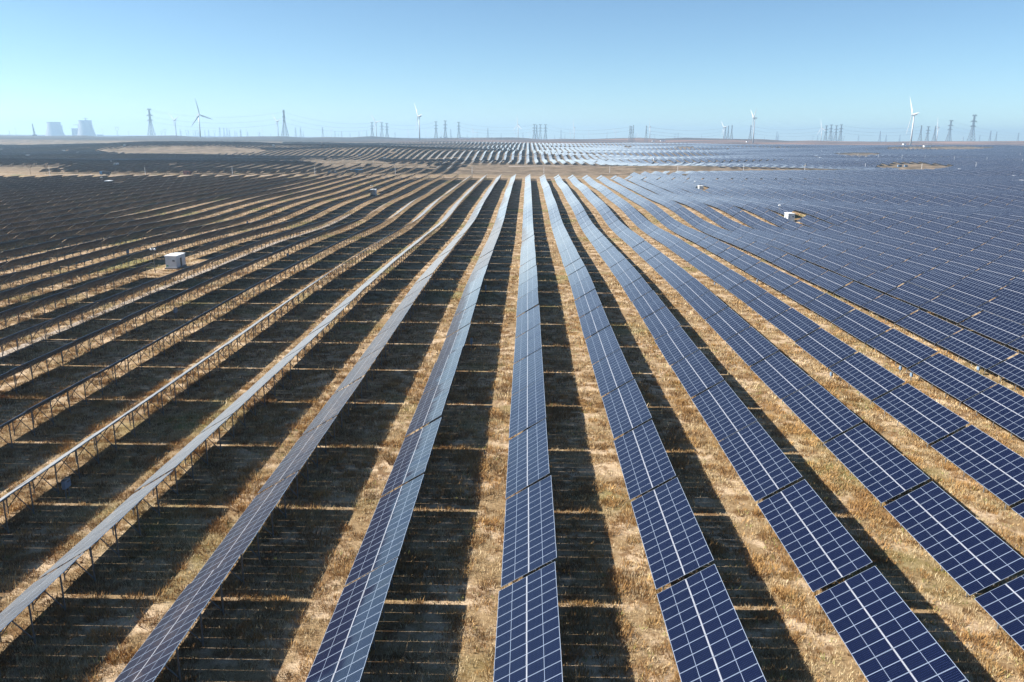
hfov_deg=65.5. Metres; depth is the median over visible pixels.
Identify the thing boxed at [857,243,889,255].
solar table
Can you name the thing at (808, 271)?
solar table
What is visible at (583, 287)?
solar table
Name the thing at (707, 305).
solar table
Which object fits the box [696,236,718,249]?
solar table
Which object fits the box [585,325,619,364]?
solar table
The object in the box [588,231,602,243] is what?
solar table
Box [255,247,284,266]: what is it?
solar table
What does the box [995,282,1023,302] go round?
solar table
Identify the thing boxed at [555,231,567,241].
solar table
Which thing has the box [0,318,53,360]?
solar table
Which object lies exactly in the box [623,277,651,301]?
solar table
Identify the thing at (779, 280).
solar table
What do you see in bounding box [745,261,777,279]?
solar table
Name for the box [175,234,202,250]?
solar table
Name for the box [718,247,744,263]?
solar table
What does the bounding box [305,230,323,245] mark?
solar table
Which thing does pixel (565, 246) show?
solar table
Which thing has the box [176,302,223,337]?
solar table
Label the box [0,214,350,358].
service track
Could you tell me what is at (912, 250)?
solar table
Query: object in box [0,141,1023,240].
distant solar tables
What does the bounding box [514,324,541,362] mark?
solar table
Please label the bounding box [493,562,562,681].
solar table
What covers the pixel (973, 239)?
solar table
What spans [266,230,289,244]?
solar table
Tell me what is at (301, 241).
solar table
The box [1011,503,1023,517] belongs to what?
solar table
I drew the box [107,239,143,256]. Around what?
solar table
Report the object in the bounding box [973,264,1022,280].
solar table
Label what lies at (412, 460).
solar table
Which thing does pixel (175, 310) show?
combiner box
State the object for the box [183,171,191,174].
shed
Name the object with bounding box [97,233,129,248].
solar table
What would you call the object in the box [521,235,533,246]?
solar table
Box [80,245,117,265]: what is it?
solar table
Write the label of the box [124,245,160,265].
solar table
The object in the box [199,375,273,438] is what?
solar table
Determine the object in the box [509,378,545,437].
solar table
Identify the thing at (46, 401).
solar table
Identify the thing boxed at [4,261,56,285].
solar table
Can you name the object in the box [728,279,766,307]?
solar table
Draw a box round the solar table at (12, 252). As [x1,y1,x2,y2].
[0,244,36,260]
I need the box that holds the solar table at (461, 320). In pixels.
[446,304,475,336]
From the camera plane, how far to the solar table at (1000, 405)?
86.50 m
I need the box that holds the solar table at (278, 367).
[246,345,305,396]
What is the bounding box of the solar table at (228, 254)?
[209,247,241,266]
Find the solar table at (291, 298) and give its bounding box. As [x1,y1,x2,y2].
[271,287,307,317]
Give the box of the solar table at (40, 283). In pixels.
[12,272,68,299]
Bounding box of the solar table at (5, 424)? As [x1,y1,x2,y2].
[0,412,24,447]
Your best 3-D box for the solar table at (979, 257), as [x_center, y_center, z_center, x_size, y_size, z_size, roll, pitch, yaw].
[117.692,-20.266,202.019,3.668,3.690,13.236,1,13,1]
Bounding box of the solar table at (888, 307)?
[862,294,918,324]
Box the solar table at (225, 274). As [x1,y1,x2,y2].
[209,263,246,285]
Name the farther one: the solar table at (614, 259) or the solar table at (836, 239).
the solar table at (836, 239)
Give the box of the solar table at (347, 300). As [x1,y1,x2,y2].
[330,287,364,318]
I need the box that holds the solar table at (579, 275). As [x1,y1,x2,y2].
[568,266,589,286]
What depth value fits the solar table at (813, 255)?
202.01 m
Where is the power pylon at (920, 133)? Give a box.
[917,125,921,140]
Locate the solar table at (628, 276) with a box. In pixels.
[616,267,641,287]
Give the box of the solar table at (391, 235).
[386,228,400,241]
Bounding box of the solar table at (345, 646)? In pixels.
[306,558,397,681]
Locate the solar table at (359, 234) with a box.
[349,228,366,241]
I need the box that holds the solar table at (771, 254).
[758,247,786,265]
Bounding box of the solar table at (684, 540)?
[631,477,713,590]
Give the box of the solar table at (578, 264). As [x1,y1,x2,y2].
[565,258,584,275]
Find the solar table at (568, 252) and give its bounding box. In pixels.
[560,245,576,259]
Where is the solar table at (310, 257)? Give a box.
[302,248,324,267]
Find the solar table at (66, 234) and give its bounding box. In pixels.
[49,228,83,239]
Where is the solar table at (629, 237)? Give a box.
[621,231,637,244]
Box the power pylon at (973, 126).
[967,114,976,140]
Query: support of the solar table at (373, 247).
on the ground at (390, 622)
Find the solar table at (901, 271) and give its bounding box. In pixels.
[881,262,924,282]
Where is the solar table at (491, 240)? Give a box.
[485,234,498,246]
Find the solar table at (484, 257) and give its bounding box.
[475,251,492,267]
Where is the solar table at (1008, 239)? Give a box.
[991,234,1023,244]
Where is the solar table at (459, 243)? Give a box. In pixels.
[449,234,462,248]
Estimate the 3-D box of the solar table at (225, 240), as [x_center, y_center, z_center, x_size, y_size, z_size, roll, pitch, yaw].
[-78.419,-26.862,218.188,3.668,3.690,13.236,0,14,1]
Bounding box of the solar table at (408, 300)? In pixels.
[392,287,422,319]
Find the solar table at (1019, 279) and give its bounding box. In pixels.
[1010,273,1023,284]
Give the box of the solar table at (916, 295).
[887,282,940,309]
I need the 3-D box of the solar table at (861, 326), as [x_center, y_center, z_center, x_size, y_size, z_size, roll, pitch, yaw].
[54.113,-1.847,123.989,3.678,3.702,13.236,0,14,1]
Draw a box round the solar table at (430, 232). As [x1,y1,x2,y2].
[419,229,433,242]
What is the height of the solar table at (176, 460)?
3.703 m
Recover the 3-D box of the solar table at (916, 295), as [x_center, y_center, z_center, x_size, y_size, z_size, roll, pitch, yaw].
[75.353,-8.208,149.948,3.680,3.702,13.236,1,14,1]
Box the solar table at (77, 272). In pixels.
[55,262,102,285]
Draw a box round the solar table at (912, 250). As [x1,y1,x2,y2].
[896,244,928,257]
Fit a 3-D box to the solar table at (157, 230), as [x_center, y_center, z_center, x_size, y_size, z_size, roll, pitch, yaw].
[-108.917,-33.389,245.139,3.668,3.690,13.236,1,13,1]
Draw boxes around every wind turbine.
[191,99,212,137]
[414,103,421,140]
[751,111,756,142]
[906,99,918,144]
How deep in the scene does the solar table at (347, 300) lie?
137.09 m
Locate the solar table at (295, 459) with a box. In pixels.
[258,416,336,497]
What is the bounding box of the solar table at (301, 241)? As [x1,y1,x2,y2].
[289,235,311,251]
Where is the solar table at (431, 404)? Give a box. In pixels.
[405,377,452,440]
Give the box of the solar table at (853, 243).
[839,238,867,249]
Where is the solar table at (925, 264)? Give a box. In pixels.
[902,256,940,272]
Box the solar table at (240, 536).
[192,472,297,582]
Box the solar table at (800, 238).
[789,233,812,243]
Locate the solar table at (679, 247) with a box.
[669,240,690,254]
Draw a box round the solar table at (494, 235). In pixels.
[487,230,500,241]
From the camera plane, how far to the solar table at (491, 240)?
229.90 m
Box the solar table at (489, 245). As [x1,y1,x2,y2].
[482,239,496,255]
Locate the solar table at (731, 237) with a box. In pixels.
[721,232,742,244]
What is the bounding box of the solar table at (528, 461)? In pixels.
[506,419,549,498]
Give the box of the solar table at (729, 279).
[713,269,746,293]
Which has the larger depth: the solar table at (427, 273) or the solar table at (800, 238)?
the solar table at (800, 238)
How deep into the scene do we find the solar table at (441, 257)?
190.59 m
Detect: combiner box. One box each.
[60,477,70,498]
[173,307,177,317]
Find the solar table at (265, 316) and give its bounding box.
[241,301,287,338]
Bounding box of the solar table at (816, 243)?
[803,237,830,249]
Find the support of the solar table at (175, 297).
on the ground at (390, 622)
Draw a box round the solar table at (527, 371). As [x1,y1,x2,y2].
[512,348,543,394]
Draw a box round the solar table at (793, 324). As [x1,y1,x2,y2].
[769,308,820,345]
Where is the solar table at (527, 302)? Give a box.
[516,288,538,316]
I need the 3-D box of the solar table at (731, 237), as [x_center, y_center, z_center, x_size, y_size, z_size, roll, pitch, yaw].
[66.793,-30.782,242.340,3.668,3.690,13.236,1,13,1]
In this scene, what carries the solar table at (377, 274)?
on the ground at (390, 622)
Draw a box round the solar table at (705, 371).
[671,350,723,397]
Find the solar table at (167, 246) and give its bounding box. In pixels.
[149,239,181,257]
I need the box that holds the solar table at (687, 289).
[676,278,709,302]
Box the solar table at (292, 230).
[280,226,301,239]
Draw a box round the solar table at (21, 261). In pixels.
[0,252,45,274]
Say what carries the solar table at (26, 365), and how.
on the ground at (390, 622)
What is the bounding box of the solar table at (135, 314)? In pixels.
[106,301,160,336]
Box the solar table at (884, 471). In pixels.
[824,423,929,506]
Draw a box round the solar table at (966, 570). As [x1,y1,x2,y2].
[884,481,1023,596]
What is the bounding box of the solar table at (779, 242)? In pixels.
[767,236,792,250]
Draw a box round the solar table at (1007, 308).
[978,296,1023,323]
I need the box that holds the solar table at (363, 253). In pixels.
[356,243,375,260]
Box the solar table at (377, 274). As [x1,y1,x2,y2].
[365,264,390,287]
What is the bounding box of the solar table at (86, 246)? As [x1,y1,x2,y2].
[68,238,105,254]
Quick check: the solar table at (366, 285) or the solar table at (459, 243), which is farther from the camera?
the solar table at (459, 243)
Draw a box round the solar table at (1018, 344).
[1008,336,1023,353]
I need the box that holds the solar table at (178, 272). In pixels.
[159,263,197,287]
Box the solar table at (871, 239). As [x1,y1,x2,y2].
[856,234,883,245]
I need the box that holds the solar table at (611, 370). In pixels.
[592,349,632,397]
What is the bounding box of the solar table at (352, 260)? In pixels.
[344,249,366,267]
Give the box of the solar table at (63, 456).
[12,412,128,494]
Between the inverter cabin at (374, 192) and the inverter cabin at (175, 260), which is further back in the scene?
the inverter cabin at (374, 192)
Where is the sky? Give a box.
[0,0,1023,141]
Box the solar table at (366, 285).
[350,274,379,301]
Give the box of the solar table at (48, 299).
[23,285,82,315]
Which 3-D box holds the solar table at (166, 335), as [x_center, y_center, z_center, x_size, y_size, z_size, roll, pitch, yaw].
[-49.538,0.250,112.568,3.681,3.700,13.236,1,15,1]
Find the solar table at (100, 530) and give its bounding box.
[38,470,172,581]
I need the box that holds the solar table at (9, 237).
[0,232,21,241]
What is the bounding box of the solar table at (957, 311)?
[920,295,981,325]
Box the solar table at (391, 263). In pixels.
[378,256,399,277]
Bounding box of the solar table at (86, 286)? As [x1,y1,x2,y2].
[69,272,120,299]
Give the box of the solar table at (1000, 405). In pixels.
[963,383,1023,439]
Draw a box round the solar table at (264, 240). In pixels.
[249,234,275,250]
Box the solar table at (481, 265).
[471,257,490,277]
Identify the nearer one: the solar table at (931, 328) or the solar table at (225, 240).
the solar table at (931, 328)
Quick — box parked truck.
[99,171,110,174]
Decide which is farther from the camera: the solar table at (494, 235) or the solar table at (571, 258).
the solar table at (494, 235)
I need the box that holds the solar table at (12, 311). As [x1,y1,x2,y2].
[0,299,38,330]
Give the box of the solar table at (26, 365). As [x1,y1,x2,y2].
[0,342,71,392]
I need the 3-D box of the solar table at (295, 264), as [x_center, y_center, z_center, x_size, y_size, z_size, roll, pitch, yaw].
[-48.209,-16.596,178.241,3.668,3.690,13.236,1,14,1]
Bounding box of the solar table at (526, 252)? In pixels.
[520,244,534,259]
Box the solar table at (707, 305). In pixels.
[689,291,726,323]
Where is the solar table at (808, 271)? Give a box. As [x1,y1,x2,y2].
[790,262,826,282]
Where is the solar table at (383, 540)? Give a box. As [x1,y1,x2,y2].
[345,474,423,586]
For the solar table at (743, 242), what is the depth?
228.56 m
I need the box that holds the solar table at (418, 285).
[405,274,431,298]
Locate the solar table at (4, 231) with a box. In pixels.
[0,227,15,235]
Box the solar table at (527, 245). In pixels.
[521,240,534,251]
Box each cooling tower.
[45,122,64,135]
[77,120,95,135]
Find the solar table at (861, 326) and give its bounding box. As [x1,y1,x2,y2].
[832,309,890,346]
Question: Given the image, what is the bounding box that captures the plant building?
[71,128,77,135]
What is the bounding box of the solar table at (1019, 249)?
[1006,246,1023,253]
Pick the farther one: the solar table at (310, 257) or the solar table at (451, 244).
the solar table at (451, 244)
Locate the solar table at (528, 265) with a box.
[519,257,535,274]
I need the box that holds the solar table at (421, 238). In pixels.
[414,234,426,247]
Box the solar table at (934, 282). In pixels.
[908,272,958,296]
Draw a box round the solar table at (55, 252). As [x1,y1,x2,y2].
[34,245,76,262]
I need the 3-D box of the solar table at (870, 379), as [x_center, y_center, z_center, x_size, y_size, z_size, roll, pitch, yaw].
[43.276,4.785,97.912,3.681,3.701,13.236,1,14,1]
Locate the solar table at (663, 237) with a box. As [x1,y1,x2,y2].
[654,231,673,245]
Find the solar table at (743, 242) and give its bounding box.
[731,236,755,249]
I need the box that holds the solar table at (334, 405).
[302,377,362,438]
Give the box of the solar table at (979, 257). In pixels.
[960,251,998,264]
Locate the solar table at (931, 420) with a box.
[873,383,968,447]
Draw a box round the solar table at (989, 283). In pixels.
[958,272,1011,292]
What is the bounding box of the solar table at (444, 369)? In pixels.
[422,347,462,398]
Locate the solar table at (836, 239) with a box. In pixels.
[823,234,847,243]
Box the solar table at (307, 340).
[281,322,329,364]
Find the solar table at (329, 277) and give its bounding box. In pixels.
[311,265,340,287]
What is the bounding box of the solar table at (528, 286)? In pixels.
[518,275,537,298]
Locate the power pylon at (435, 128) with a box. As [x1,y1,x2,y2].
[434,121,437,137]
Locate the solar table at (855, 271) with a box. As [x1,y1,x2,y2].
[836,262,875,282]
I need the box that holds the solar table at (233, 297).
[214,286,251,317]
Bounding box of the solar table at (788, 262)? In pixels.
[772,254,805,272]
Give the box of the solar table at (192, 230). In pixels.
[177,225,203,238]
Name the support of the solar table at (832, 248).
on the ground at (390, 622)
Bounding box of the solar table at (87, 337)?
[54,319,122,361]
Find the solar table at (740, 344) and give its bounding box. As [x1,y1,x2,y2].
[726,327,777,366]
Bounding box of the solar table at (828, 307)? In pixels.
[804,293,854,325]
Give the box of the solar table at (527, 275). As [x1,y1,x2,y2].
[519,265,536,284]
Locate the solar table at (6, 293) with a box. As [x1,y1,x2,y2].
[0,284,27,307]
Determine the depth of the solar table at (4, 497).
64.31 m
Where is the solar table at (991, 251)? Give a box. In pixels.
[972,245,1008,260]
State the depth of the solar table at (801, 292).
149.67 m
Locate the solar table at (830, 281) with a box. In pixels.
[810,271,851,295]
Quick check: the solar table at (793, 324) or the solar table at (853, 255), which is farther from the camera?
the solar table at (853, 255)
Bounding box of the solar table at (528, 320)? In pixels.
[515,305,539,337]
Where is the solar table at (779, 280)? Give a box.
[761,270,798,294]
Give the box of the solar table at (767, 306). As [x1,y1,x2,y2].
[747,292,790,324]
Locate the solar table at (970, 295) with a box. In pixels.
[940,282,997,307]
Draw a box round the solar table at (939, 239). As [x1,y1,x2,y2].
[923,234,954,246]
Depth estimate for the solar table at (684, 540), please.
57.76 m
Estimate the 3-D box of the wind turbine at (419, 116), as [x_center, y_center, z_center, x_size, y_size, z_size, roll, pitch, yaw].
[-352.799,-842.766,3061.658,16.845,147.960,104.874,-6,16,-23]
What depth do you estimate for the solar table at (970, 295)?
149.11 m
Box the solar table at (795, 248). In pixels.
[780,241,808,257]
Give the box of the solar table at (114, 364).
[74,343,150,394]
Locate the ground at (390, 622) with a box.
[0,134,1023,681]
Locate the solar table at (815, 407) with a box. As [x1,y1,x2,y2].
[782,381,861,446]
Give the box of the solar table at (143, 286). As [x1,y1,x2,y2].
[124,273,171,300]
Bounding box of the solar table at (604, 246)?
[595,240,612,253]
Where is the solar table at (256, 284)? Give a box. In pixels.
[242,274,273,300]
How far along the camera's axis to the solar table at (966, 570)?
57.49 m
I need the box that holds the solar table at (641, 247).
[632,241,651,255]
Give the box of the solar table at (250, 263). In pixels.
[233,254,266,276]
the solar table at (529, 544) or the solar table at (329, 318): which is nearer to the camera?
the solar table at (529, 544)
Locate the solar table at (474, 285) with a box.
[461,275,483,298]
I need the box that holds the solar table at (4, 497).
[0,468,47,533]
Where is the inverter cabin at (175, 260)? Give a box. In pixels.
[164,253,186,268]
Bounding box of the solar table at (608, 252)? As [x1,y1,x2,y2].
[599,246,618,259]
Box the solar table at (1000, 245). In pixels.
[982,240,1017,250]
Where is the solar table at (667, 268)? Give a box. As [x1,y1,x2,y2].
[654,260,680,279]
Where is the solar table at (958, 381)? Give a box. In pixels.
[909,353,996,405]
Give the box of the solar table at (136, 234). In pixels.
[120,228,152,242]
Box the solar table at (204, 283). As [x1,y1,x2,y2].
[183,273,222,300]
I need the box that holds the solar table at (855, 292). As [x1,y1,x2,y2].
[834,282,881,309]
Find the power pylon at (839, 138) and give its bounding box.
[838,124,842,140]
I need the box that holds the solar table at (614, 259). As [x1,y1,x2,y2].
[604,252,624,267]
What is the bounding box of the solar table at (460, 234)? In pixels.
[453,230,465,242]
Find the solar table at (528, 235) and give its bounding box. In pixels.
[521,230,533,241]
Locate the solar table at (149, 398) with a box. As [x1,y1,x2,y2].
[111,373,185,436]
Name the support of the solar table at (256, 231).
on the ground at (390, 622)
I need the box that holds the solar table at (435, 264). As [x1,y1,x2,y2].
[423,256,445,277]
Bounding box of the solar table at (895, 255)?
[879,249,913,262]
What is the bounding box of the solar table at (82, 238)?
[58,233,93,246]
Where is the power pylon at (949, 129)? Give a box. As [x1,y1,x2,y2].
[945,120,952,140]
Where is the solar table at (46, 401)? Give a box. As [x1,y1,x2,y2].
[7,372,96,435]
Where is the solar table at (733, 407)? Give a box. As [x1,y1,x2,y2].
[692,381,756,441]
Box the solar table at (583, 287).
[571,276,594,299]
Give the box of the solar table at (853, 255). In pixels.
[837,248,870,266]
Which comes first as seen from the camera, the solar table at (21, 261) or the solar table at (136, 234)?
the solar table at (21, 261)
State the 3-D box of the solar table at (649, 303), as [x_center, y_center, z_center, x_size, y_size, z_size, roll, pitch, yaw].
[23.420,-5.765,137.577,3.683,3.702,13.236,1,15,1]
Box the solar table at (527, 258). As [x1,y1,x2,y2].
[520,251,535,265]
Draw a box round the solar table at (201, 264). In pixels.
[186,255,220,274]
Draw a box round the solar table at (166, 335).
[135,320,190,362]
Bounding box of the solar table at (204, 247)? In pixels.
[190,239,221,257]
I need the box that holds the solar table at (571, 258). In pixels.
[562,251,579,266]
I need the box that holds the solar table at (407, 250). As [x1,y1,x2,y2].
[399,244,414,258]
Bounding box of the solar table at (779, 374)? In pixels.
[750,351,813,402]
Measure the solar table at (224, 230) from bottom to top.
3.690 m
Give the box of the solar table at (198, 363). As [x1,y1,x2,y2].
[159,344,226,395]
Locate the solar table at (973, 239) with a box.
[957,234,990,247]
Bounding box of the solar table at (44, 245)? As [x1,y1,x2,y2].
[27,238,65,252]
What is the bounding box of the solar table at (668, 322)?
[643,306,679,338]
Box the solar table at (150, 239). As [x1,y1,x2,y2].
[135,233,166,249]
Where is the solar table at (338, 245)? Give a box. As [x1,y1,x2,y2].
[330,237,347,252]
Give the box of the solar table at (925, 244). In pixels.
[911,239,942,250]
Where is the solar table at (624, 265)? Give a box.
[609,258,632,278]
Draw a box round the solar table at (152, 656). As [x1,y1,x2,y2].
[114,555,239,681]
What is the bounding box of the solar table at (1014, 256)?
[996,251,1023,262]
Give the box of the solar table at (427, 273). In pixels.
[416,264,438,286]
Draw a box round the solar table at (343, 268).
[335,256,354,276]
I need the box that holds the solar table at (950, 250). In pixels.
[934,245,968,258]
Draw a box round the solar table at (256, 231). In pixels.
[246,226,269,239]
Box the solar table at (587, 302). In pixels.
[575,289,601,317]
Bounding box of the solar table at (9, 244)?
[0,238,27,250]
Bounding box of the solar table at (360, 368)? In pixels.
[334,346,383,397]
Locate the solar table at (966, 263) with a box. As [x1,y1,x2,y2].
[945,256,987,273]
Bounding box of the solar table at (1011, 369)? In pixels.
[989,353,1023,389]
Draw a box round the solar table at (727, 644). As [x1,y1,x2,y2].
[657,564,765,681]
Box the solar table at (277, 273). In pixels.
[261,264,293,286]
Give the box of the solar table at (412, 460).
[381,417,441,500]
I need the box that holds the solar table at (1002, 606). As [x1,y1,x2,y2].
[974,575,1023,649]
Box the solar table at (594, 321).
[579,305,609,338]
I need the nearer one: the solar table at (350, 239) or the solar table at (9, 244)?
the solar table at (9, 244)
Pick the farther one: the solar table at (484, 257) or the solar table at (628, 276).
the solar table at (484, 257)
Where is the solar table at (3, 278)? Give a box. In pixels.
[0,272,15,291]
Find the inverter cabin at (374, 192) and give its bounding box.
[370,189,376,195]
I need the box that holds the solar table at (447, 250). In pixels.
[437,244,454,260]
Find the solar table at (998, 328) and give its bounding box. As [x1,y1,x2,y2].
[960,311,1023,346]
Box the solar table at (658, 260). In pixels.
[646,253,670,268]
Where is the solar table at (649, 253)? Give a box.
[639,246,659,264]
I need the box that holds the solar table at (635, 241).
[627,235,644,247]
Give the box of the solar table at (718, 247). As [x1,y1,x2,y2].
[707,241,730,256]
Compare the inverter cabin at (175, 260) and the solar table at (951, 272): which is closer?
the solar table at (951, 272)
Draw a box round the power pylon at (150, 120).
[146,108,155,135]
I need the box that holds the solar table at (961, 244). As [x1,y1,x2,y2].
[947,239,979,252]
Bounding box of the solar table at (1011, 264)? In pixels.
[990,258,1023,277]
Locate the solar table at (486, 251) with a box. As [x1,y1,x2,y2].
[478,244,494,261]
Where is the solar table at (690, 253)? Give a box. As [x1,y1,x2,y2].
[678,246,702,262]
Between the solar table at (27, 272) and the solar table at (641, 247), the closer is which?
the solar table at (27, 272)
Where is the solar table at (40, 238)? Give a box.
[18,232,57,247]
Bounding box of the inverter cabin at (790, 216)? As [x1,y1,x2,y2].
[784,212,794,221]
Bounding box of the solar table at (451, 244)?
[443,238,459,250]
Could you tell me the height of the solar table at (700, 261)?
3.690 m
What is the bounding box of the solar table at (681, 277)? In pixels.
[664,268,693,288]
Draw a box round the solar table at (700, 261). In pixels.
[689,253,714,269]
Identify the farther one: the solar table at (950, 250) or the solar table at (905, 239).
the solar table at (905, 239)
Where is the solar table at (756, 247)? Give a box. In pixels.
[744,241,770,256]
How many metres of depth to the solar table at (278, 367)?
97.81 m
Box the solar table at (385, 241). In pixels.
[378,233,391,247]
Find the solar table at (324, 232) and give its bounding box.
[316,226,335,239]
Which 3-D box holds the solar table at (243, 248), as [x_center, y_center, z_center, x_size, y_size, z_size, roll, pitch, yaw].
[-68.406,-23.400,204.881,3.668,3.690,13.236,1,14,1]
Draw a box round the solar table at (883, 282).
[859,271,905,294]
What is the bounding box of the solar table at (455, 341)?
[437,323,470,365]
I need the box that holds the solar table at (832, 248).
[819,242,848,255]
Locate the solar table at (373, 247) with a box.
[369,236,386,252]
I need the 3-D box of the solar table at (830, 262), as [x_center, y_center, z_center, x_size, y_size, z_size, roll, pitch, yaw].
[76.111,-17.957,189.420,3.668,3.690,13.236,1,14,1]
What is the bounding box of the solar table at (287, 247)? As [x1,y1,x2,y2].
[274,241,298,258]
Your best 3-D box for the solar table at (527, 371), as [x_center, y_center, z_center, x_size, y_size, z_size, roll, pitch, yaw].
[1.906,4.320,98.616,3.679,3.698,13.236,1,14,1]
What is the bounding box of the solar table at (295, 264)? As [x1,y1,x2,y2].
[281,256,309,276]
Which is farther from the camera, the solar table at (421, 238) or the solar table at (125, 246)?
the solar table at (421, 238)
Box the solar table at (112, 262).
[90,253,133,275]
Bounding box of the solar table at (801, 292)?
[781,281,823,304]
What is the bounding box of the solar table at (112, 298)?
[84,285,139,316]
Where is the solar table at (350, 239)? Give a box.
[342,231,358,245]
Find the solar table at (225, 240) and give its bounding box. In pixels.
[210,234,238,250]
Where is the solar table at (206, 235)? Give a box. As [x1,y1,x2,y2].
[195,229,220,244]
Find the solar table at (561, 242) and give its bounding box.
[556,235,570,246]
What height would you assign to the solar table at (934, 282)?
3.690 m
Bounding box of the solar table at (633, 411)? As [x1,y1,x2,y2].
[602,379,651,438]
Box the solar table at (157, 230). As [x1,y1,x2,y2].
[143,225,171,237]
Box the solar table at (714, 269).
[700,260,728,280]
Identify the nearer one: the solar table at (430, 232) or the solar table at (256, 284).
the solar table at (256, 284)
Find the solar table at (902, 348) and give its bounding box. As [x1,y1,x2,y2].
[867,328,937,372]
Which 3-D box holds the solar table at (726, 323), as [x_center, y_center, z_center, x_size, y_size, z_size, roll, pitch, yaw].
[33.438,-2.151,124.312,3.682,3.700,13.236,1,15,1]
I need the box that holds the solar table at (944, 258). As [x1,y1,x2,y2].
[918,250,956,264]
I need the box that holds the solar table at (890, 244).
[875,239,904,249]
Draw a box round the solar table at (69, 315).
[36,299,101,334]
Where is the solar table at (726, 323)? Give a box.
[705,307,749,344]
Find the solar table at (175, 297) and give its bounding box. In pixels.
[147,286,194,316]
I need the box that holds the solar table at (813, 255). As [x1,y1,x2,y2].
[797,247,828,264]
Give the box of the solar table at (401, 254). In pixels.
[389,248,409,268]
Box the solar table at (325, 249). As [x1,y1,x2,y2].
[314,241,338,259]
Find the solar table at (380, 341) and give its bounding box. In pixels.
[358,322,399,365]
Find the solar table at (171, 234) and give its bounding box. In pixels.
[156,229,185,242]
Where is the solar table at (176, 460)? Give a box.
[134,415,230,495]
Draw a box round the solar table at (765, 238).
[754,233,778,243]
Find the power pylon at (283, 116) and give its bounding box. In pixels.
[281,110,288,135]
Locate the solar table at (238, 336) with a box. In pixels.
[211,321,259,363]
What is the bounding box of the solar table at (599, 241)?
[592,236,607,247]
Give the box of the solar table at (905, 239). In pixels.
[890,234,918,244]
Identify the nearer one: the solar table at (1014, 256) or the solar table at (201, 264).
the solar table at (201, 264)
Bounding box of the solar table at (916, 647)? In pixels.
[815,566,968,681]
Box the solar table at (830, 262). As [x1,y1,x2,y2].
[815,254,850,271]
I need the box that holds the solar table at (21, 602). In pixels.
[0,553,82,678]
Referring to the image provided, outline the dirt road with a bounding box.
[34,174,820,179]
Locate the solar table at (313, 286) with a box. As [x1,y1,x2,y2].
[294,274,326,301]
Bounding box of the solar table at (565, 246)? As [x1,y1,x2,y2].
[558,240,572,252]
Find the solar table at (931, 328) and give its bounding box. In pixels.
[896,310,961,346]
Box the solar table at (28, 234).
[12,228,48,239]
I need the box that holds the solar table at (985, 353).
[937,329,1017,373]
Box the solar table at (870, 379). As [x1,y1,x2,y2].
[829,352,904,404]
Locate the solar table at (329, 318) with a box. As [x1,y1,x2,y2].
[308,302,349,338]
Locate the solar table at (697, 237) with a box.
[687,232,707,244]
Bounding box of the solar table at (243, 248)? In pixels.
[235,240,259,258]
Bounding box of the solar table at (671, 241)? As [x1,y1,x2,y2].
[662,236,681,251]
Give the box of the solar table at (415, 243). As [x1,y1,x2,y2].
[407,237,423,253]
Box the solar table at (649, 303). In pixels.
[632,290,664,318]
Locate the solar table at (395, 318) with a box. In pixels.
[377,303,412,339]
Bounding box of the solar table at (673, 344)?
[654,326,698,364]
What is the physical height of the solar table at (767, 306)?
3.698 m
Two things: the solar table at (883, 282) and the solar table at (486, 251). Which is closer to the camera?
the solar table at (883, 282)
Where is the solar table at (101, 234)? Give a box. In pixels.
[86,228,118,241]
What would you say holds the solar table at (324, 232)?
on the ground at (390, 622)
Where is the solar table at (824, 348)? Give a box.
[795,328,856,371]
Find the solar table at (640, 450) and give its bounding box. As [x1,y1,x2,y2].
[614,420,675,499]
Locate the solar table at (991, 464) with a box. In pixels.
[931,425,1023,509]
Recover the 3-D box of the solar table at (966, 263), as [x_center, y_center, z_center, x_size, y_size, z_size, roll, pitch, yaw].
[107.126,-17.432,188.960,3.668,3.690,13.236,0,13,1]
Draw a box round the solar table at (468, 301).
[454,287,480,315]
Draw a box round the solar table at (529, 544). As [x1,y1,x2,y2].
[501,475,556,586]
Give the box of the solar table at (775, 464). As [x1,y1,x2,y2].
[718,421,801,502]
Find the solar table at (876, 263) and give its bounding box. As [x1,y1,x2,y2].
[857,255,896,271]
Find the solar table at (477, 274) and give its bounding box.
[466,265,487,285]
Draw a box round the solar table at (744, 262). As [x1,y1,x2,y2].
[730,254,759,273]
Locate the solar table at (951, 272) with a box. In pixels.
[928,263,973,280]
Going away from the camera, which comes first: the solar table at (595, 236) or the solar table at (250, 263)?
the solar table at (250, 263)
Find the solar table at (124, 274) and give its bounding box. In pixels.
[106,262,151,286]
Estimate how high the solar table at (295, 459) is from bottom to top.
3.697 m
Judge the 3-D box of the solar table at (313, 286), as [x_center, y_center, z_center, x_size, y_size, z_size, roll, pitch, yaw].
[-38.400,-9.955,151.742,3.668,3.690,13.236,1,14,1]
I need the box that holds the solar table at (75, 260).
[44,253,88,274]
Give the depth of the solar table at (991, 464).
71.61 m
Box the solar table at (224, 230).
[211,225,237,238]
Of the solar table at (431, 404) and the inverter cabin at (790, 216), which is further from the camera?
the inverter cabin at (790, 216)
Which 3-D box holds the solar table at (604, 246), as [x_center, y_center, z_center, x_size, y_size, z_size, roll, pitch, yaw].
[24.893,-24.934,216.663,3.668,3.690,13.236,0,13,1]
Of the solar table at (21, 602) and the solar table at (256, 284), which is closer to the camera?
the solar table at (21, 602)
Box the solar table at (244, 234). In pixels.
[230,229,254,244]
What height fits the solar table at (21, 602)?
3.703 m
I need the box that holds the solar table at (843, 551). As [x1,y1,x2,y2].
[757,479,871,592]
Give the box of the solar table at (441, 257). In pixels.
[432,250,450,268]

